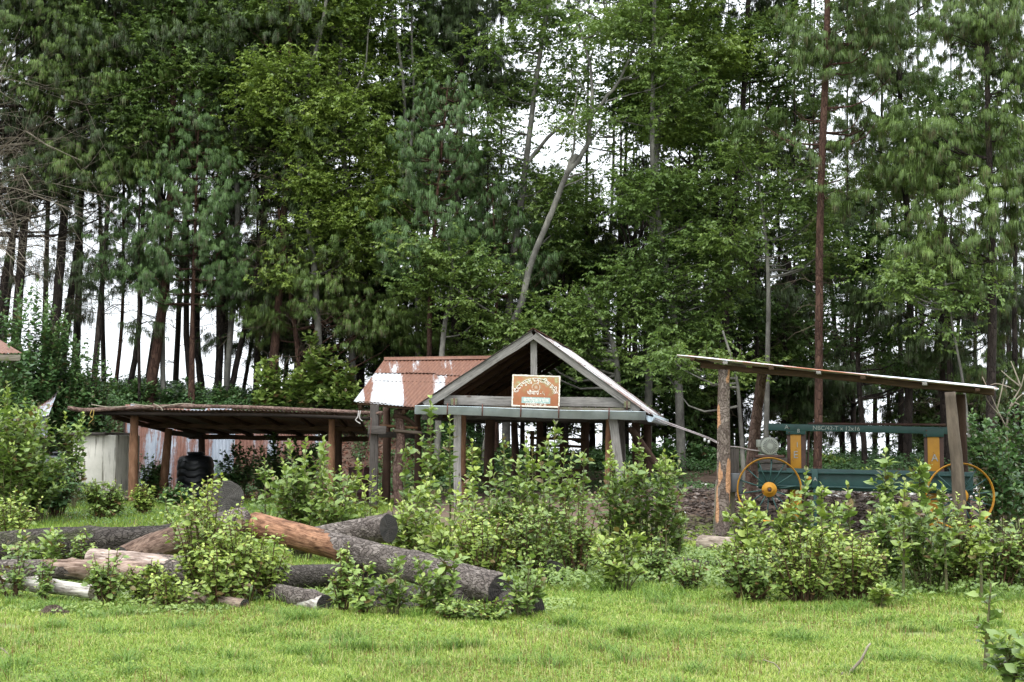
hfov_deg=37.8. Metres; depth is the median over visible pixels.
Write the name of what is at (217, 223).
pine tree
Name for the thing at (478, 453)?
shrub
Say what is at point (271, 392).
shrub
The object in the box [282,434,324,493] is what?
shrub
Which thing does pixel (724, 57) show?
broadleaf tree
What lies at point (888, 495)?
sapling
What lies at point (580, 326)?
broadleaf tree
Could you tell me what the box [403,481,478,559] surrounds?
shrub
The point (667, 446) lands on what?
shrub
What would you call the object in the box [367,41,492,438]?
pine tree
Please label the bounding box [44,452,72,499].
water tank
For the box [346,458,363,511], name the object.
sapling
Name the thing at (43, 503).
shrub
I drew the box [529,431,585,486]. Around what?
wooden rack
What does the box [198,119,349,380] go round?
pine tree
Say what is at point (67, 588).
log
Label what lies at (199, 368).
pine tree
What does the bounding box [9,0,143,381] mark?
pine tree
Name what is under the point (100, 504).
shrub
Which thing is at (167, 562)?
log
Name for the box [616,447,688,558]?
shrub
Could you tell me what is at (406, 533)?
shrub
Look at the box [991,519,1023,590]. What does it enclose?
shrub
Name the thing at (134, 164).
pine tree
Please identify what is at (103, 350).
pine tree
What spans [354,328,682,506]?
gabled shed
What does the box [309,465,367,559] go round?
shrub
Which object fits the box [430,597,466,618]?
shrub
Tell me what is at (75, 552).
shrub
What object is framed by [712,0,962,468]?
pine tree
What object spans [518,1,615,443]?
broadleaf tree
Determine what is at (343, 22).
pine tree
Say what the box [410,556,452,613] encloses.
shrub
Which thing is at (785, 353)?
broadleaf tree
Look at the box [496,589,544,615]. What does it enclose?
log
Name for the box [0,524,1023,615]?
weeds
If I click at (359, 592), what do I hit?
shrub
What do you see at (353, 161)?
broadleaf tree
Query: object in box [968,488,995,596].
sapling
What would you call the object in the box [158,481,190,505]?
shrub
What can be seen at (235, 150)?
pine tree
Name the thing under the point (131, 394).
shrub
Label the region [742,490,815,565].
shrub
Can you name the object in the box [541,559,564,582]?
log
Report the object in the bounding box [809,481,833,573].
sapling
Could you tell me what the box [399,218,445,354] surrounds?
pine tree
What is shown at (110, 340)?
sky
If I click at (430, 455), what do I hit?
sapling
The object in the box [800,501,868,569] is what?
shrub
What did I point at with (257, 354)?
pine tree
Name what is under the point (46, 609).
rock
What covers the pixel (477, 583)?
log
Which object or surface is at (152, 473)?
shrub
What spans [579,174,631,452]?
pine tree
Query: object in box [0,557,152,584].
log
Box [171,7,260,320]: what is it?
pine tree
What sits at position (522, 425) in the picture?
broadleaf tree
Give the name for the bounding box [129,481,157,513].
shrub
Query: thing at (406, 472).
sapling
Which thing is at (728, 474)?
saw shelter
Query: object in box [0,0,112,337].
pine tree
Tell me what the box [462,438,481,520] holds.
sapling
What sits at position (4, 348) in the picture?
house
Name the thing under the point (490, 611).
shrub
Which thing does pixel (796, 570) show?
shrub
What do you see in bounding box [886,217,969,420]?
pine tree
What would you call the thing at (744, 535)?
shrub
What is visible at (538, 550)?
shrub
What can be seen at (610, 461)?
sapling
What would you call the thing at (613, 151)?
broadleaf tree
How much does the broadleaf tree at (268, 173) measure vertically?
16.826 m
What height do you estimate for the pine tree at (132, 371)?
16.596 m
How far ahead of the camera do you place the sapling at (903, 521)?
15.34 m
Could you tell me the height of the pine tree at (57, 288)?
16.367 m
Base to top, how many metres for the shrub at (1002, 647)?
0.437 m
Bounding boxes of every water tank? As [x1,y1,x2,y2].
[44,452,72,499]
[176,452,213,498]
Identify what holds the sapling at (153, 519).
on the ground at (444, 514)
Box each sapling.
[147,517,157,525]
[156,483,175,524]
[176,490,194,522]
[192,479,209,548]
[250,460,278,549]
[279,464,293,514]
[313,442,330,524]
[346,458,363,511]
[397,442,418,506]
[408,395,456,541]
[441,414,461,536]
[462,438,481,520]
[493,433,514,551]
[520,445,545,546]
[540,419,566,558]
[574,449,595,530]
[601,440,619,556]
[628,437,648,554]
[655,455,679,554]
[790,465,816,554]
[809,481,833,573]
[835,480,861,569]
[863,447,901,521]
[891,477,919,593]
[900,458,942,562]
[929,480,958,593]
[963,578,1005,668]
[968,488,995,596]
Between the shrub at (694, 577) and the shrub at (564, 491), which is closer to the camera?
the shrub at (694, 577)
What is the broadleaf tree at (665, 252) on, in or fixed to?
on the ground at (444, 514)
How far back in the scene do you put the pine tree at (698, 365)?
44.82 m
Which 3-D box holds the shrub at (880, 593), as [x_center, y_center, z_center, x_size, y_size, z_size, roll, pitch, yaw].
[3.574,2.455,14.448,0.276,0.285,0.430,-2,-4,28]
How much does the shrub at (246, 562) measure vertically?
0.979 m
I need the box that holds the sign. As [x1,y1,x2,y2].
[511,374,560,407]
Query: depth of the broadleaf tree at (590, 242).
43.48 m
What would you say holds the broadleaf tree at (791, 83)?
on the ground at (444, 514)
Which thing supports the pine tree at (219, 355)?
on the ground at (444, 514)
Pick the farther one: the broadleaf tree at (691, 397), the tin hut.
the broadleaf tree at (691, 397)
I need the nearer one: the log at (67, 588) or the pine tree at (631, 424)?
the log at (67, 588)
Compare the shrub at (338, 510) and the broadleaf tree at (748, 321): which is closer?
the shrub at (338, 510)
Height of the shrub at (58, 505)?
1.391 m
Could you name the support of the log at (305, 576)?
on the ground at (444, 514)
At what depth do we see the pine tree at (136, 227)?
44.56 m
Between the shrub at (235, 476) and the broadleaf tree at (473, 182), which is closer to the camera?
the shrub at (235, 476)
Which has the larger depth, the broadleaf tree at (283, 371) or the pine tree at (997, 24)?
the broadleaf tree at (283, 371)
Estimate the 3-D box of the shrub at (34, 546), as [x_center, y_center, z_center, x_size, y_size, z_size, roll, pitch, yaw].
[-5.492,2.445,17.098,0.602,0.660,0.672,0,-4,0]
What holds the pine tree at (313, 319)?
on the ground at (444, 514)
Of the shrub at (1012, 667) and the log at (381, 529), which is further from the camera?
the log at (381, 529)
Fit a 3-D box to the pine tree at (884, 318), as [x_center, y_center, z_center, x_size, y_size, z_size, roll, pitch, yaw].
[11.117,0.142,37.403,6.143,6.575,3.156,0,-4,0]
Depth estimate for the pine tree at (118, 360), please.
44.08 m
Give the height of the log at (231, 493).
0.703 m
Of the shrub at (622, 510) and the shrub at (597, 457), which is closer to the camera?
the shrub at (622, 510)
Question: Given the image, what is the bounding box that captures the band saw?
[737,422,994,527]
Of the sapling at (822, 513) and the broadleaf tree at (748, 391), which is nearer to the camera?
the sapling at (822, 513)
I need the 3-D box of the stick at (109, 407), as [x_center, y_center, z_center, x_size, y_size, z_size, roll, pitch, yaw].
[-9.084,1.471,33.878,0.891,0.086,0.028,0,-4,0]
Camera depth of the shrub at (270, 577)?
15.05 m
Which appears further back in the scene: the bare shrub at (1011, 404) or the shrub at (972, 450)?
the shrub at (972, 450)
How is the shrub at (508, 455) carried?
on the ground at (444, 514)
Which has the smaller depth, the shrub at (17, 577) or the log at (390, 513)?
the shrub at (17, 577)
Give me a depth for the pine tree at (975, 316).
42.05 m
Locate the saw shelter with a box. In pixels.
[677,354,998,541]
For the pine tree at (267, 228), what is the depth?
44.72 m
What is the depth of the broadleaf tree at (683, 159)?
44.12 m
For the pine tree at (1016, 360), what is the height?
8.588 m
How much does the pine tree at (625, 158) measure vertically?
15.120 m
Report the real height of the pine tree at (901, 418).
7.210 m
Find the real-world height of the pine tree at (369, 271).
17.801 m
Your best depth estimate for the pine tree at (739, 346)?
42.98 m
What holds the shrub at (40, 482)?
on the ground at (444, 514)
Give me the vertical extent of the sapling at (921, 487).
1.440 m
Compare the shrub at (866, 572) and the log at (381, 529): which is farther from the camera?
the log at (381, 529)
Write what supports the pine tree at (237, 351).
on the ground at (444, 514)
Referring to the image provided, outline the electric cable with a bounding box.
[655,417,759,451]
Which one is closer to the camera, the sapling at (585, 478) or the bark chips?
the sapling at (585, 478)
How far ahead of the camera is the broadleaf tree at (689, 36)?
49.14 m
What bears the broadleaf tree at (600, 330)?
on the ground at (444, 514)
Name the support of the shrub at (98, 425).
on the ground at (444, 514)
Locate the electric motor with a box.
[756,437,778,454]
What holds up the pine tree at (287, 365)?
on the ground at (444, 514)
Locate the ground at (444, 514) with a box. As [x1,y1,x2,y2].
[0,392,1023,681]
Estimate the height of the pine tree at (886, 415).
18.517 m
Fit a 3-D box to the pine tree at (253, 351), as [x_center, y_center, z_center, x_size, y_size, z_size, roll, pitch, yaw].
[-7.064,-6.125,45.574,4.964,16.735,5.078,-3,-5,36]
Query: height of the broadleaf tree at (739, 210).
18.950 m
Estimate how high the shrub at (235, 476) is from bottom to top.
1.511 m
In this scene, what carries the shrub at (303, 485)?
on the ground at (444, 514)
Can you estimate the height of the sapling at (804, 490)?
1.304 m
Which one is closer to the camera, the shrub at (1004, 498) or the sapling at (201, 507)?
the sapling at (201, 507)
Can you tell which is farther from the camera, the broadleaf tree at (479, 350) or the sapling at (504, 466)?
the broadleaf tree at (479, 350)
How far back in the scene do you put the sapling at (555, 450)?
18.84 m
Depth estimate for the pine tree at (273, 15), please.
41.54 m
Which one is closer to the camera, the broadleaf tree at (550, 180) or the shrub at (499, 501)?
the shrub at (499, 501)
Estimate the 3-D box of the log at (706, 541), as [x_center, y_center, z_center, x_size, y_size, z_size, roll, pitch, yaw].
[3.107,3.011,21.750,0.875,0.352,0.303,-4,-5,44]
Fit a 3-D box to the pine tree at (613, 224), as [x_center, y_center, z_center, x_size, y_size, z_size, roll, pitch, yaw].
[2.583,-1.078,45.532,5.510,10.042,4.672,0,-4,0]
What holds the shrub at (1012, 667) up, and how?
on the ground at (444, 514)
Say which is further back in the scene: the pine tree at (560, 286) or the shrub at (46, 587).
the pine tree at (560, 286)
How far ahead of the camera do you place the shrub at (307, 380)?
40.73 m
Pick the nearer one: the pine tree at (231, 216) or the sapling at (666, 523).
the sapling at (666, 523)
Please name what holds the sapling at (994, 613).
on the ground at (444, 514)
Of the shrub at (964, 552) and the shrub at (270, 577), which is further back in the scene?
the shrub at (964, 552)
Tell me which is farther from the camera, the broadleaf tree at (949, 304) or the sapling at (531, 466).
the broadleaf tree at (949, 304)
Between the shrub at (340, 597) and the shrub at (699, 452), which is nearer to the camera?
the shrub at (340, 597)
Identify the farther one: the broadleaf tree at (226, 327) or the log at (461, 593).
the broadleaf tree at (226, 327)
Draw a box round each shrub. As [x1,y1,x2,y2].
[0,278,86,453]
[0,279,47,440]
[0,343,41,513]
[0,380,49,521]
[0,486,43,531]
[0,541,34,598]
[1,526,53,559]
[3,413,74,521]
[20,473,55,519]
[33,555,57,600]
[36,318,107,454]
[38,528,67,559]
[41,450,81,516]
[49,411,90,507]
[65,528,97,580]
[72,338,117,431]
[81,548,129,604]
[82,478,127,519]
[108,377,159,404]
[119,558,163,604]
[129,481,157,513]
[139,453,172,498]
[148,565,197,612]
[155,376,209,409]
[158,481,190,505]
[159,473,256,591]
[186,539,256,603]
[203,506,271,602]
[208,381,253,409]
[213,439,257,492]
[246,432,289,499]
[248,533,294,599]
[252,354,295,410]
[265,435,330,559]
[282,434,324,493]
[284,329,338,412]
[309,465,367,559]
[323,354,362,409]
[323,541,362,611]
[345,561,380,614]
[349,469,386,517]
[372,553,413,614]
[388,471,447,551]
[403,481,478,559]
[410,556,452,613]
[411,455,448,488]
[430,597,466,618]
[431,539,469,603]
[451,491,523,572]
[452,447,483,475]
[456,458,521,555]
[459,594,514,621]
[479,431,557,565]
[494,445,526,468]
[499,552,548,617]
[500,500,558,577]
[511,434,589,562]
[550,479,604,581]
[586,448,653,556]
[588,520,653,590]
[589,453,612,469]
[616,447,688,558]
[640,527,674,583]
[641,438,690,471]
[664,556,708,589]
[667,512,688,557]
[686,441,716,469]
[710,490,769,565]
[714,538,789,602]
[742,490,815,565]
[766,523,844,601]
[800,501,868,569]
[819,519,892,602]
[822,451,853,468]
[856,493,914,582]
[867,582,898,608]
[886,489,971,592]
[927,491,995,590]
[957,517,1023,591]
[966,408,1013,488]
[972,427,1023,535]
[973,361,1023,526]
[980,629,1023,681]
[984,387,1023,529]
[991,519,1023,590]
[1004,632,1023,681]
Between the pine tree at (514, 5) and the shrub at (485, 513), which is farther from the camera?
the pine tree at (514, 5)
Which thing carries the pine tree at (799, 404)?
on the ground at (444, 514)
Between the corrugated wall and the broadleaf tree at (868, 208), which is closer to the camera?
the corrugated wall
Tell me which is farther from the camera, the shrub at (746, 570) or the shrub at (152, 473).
the shrub at (152, 473)
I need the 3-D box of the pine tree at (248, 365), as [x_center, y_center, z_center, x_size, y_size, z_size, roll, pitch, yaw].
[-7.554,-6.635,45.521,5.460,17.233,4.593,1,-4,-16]
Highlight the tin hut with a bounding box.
[13,392,56,437]
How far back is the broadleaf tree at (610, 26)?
38.87 m
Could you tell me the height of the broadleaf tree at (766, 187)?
8.726 m
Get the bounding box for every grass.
[0,495,567,539]
[0,525,1023,681]
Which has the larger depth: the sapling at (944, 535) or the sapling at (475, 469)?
the sapling at (475, 469)
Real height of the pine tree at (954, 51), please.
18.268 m
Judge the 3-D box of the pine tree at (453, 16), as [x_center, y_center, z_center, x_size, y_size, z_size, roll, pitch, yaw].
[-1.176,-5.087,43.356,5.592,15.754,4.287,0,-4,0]
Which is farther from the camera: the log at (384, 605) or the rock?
the log at (384, 605)
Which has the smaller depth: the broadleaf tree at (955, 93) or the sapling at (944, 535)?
the sapling at (944, 535)
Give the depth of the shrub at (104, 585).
14.42 m
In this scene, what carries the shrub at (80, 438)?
on the ground at (444, 514)
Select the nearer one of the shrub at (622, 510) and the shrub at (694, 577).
the shrub at (694, 577)
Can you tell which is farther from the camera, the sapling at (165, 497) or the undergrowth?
the undergrowth
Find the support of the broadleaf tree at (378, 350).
on the ground at (444, 514)
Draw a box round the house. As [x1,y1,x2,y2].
[0,340,20,363]
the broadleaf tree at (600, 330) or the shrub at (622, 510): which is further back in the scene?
the broadleaf tree at (600, 330)
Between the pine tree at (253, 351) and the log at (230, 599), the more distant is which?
the pine tree at (253, 351)
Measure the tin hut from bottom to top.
1.192 m
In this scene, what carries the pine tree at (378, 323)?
on the ground at (444, 514)
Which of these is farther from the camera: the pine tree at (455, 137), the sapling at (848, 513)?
the pine tree at (455, 137)
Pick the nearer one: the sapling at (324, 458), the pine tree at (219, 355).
the sapling at (324, 458)
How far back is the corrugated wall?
39.19 m
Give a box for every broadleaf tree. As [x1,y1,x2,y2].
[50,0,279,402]
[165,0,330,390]
[173,42,281,388]
[207,0,422,412]
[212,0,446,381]
[237,0,361,389]
[250,1,409,383]
[309,10,472,389]
[316,0,425,389]
[348,0,475,415]
[370,222,568,485]
[405,0,518,349]
[420,40,555,443]
[431,0,621,450]
[455,278,667,459]
[476,0,740,476]
[484,166,626,430]
[486,235,622,451]
[491,241,582,449]
[496,0,692,449]
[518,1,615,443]
[521,189,659,393]
[548,271,622,353]
[566,0,775,438]
[571,45,709,461]
[579,0,782,471]
[594,0,734,391]
[595,0,762,449]
[616,324,790,484]
[619,3,741,440]
[632,0,832,449]
[637,3,776,418]
[658,0,791,442]
[659,27,863,448]
[662,0,843,363]
[667,131,875,437]
[700,11,843,462]
[721,1,861,444]
[730,0,884,449]
[771,6,894,452]
[777,204,968,463]
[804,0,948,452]
[830,12,969,452]
[830,241,1023,481]
[848,65,1023,471]
[866,0,1023,455]
[917,36,1023,453]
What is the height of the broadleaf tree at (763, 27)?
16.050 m
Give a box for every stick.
[91,404,126,407]
[157,403,189,407]
[849,643,870,673]
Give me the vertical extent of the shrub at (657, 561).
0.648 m
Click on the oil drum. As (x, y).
(364, 481)
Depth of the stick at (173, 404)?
33.27 m
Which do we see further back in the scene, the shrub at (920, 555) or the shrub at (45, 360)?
the shrub at (45, 360)
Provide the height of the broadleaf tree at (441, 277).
6.963 m
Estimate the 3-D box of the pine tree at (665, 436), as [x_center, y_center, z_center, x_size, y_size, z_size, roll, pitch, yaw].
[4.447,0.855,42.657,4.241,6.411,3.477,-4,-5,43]
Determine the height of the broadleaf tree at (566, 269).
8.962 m
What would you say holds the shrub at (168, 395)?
on the ground at (444, 514)
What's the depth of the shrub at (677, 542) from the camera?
19.64 m
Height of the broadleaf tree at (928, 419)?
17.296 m
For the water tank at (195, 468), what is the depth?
36.69 m
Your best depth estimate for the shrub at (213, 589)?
14.40 m
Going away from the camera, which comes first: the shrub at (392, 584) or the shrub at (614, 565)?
the shrub at (392, 584)
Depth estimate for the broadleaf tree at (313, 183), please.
41.32 m
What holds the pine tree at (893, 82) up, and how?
on the ground at (444, 514)
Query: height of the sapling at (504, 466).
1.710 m
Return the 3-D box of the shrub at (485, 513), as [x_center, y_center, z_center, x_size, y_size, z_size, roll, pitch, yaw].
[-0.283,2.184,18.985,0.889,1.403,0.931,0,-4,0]
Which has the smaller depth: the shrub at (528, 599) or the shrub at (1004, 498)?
the shrub at (528, 599)
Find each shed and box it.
[67,404,382,503]
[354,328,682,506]
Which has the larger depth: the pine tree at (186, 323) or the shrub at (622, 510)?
the pine tree at (186, 323)
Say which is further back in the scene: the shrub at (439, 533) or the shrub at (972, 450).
the shrub at (972, 450)
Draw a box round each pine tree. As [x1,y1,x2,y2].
[0,0,81,368]
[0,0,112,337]
[0,0,152,356]
[0,0,156,363]
[0,0,207,368]
[0,60,120,350]
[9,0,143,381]
[23,3,135,376]
[24,1,189,382]
[33,0,172,390]
[57,0,253,404]
[63,64,154,382]
[70,1,204,389]
[78,163,192,403]
[92,26,207,380]
[109,89,261,408]
[127,0,256,386]
[129,93,228,384]
[148,0,257,391]
[158,0,310,394]
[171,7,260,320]
[175,0,329,389]
[175,96,267,377]
[187,0,311,388]
[189,0,362,391]
[190,0,309,402]
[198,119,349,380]
[198,208,467,377]
[207,0,369,373]
[208,19,393,363]
[213,54,360,389]
[242,20,348,381]
[262,230,390,362]
[305,1,449,378]
[328,4,476,350]
[330,257,399,391]
[355,70,507,461]
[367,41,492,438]
[378,0,537,422]
[386,0,510,306]
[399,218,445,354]
[414,176,564,453]
[427,0,580,342]
[492,172,601,448]
[501,246,593,374]
[514,140,687,395]
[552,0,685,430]
[564,264,683,450]
[570,300,689,448]
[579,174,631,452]
[610,0,729,442]
[626,266,716,442]
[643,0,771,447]
[671,293,736,450]
[692,235,802,466]
[701,39,849,430]
[708,0,858,450]
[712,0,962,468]
[760,0,898,455]
[799,132,953,454]
[807,0,999,468]
[812,254,878,454]
[826,0,1023,445]
[835,217,1023,471]
[852,0,1023,453]
[863,220,954,455]
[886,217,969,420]
[913,218,1022,449]
[915,4,1023,451]
[948,130,1023,463]
[962,10,1023,383]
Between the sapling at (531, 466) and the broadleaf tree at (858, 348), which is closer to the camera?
the sapling at (531, 466)
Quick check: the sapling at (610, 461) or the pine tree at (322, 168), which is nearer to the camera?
the sapling at (610, 461)
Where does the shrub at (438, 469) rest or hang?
on the ground at (444, 514)
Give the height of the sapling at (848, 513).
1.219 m
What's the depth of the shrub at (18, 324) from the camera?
37.33 m
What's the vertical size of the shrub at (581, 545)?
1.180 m
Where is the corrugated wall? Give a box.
[124,404,345,486]
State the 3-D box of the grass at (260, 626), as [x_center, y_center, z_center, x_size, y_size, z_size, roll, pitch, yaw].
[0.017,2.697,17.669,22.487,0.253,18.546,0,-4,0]
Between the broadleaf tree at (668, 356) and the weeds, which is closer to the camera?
the weeds
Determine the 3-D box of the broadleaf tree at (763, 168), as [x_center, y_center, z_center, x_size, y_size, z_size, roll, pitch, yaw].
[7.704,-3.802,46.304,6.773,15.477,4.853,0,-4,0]
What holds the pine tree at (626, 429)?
on the ground at (444, 514)
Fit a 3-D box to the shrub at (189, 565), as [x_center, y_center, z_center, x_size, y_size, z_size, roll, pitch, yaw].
[-3.118,1.982,15.182,0.864,1.294,0.952,-2,-4,23]
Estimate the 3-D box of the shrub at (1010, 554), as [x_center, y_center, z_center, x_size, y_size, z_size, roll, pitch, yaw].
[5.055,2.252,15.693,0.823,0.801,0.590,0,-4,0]
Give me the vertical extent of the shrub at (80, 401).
4.073 m
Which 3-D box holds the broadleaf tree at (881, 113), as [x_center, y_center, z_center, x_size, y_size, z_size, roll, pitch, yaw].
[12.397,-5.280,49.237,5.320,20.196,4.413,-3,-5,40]
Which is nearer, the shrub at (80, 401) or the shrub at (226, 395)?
the shrub at (80, 401)
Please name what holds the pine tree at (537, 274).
on the ground at (444, 514)
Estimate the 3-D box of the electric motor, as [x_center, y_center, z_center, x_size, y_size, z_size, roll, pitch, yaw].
[4.347,1.801,25.495,0.345,0.330,0.423,0,-4,0]
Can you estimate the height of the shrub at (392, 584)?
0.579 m
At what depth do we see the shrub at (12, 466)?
27.30 m
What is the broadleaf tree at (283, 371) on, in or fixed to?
on the ground at (444, 514)
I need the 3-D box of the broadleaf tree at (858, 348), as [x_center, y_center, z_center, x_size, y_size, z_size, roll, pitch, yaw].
[9.472,-0.047,39.050,4.834,7.129,3.481,0,-4,0]
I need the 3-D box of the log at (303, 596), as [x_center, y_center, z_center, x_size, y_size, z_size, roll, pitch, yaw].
[-2.167,2.528,14.733,0.239,0.232,1.323,3,-5,-35]
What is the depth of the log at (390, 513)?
19.25 m
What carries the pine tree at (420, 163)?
on the ground at (444, 514)
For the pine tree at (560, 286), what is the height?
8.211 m
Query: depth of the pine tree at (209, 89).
42.17 m
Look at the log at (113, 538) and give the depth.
18.57 m
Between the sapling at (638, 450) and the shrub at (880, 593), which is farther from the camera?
the sapling at (638, 450)
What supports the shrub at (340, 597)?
on the ground at (444, 514)
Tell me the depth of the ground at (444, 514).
28.00 m
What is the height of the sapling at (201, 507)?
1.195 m
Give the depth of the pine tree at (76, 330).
45.05 m
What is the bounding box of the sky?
[0,0,1023,457]
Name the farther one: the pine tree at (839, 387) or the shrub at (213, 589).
the pine tree at (839, 387)
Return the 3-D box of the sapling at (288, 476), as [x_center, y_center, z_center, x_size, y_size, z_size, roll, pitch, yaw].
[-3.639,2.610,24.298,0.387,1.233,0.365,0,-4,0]
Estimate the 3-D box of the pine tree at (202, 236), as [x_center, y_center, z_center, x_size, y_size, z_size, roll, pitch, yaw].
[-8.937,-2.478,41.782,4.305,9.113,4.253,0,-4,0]
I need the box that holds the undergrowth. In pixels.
[20,371,1022,525]
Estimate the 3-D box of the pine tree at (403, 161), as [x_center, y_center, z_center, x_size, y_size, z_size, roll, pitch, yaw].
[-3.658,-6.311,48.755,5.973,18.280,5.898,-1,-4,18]
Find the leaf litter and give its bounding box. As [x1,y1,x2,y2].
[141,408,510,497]
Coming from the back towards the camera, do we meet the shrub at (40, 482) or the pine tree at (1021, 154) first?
the pine tree at (1021, 154)
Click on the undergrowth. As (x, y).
(855, 462)
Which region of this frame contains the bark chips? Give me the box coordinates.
[614,478,1022,543]
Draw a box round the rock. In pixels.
[38,604,70,615]
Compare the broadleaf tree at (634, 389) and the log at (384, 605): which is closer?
the log at (384, 605)
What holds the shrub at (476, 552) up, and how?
on the ground at (444, 514)
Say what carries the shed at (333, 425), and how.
on the ground at (444, 514)
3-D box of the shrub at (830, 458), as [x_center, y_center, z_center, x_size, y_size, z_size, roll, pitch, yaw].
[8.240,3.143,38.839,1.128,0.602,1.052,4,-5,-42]
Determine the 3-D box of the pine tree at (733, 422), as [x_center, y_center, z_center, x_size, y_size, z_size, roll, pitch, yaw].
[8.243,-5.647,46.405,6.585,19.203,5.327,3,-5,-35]
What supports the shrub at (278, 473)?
on the ground at (444, 514)
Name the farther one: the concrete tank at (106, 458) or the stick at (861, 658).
the concrete tank at (106, 458)
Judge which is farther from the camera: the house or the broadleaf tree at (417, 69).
the broadleaf tree at (417, 69)
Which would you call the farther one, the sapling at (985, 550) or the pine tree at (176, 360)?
the pine tree at (176, 360)
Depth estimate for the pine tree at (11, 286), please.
44.11 m
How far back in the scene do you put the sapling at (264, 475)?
21.87 m
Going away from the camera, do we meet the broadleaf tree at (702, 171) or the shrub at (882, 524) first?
the shrub at (882, 524)
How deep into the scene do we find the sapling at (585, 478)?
17.96 m
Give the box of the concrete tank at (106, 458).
[68,432,139,499]
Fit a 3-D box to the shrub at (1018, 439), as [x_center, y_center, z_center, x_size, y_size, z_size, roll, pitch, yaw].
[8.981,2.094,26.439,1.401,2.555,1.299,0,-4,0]
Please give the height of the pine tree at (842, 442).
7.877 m
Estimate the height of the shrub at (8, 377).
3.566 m
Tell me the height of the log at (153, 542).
0.696 m
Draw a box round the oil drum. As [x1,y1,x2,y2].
[348,467,368,504]
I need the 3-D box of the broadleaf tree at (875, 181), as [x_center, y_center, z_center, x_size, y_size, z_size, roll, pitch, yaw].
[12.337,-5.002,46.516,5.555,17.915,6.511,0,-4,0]
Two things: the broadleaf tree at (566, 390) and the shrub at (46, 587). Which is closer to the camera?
the shrub at (46, 587)
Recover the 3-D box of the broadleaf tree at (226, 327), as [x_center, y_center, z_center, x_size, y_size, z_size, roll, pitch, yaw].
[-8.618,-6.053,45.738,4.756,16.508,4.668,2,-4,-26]
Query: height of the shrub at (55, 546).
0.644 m
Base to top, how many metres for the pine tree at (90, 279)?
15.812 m
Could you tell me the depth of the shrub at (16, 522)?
20.34 m
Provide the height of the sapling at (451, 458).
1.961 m
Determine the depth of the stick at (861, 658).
10.17 m
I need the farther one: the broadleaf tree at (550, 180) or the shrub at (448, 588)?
the broadleaf tree at (550, 180)
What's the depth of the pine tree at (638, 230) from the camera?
46.52 m
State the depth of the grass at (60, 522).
29.03 m
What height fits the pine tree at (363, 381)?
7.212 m
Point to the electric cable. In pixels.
(701, 435)
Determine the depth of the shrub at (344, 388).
40.72 m
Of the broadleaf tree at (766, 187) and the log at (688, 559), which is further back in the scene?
the broadleaf tree at (766, 187)
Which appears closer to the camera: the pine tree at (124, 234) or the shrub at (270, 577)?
the shrub at (270, 577)
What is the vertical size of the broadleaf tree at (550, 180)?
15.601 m
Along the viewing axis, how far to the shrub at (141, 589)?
14.62 m
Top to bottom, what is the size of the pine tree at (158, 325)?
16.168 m
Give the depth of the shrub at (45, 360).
37.35 m
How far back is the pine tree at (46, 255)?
46.25 m
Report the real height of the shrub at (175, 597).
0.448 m
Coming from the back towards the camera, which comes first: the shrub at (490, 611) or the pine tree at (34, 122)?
the pine tree at (34, 122)
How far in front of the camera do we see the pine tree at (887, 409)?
46.71 m
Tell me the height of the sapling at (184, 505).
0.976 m
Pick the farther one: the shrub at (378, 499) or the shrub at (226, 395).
the shrub at (226, 395)
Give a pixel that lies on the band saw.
(775, 472)
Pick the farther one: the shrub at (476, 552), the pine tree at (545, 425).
the pine tree at (545, 425)
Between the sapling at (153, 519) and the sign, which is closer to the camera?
the sapling at (153, 519)
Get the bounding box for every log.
[0,522,197,559]
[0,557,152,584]
[0,576,95,598]
[84,548,203,589]
[117,507,250,554]
[181,590,248,608]
[200,480,243,513]
[248,512,513,603]
[256,582,333,609]
[275,563,388,587]
[295,514,397,553]
[365,510,408,521]
[365,599,486,610]
[367,585,483,602]
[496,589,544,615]
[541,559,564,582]
[666,557,728,567]
[696,535,740,549]
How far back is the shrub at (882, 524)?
16.21 m
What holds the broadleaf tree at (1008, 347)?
on the ground at (444, 514)

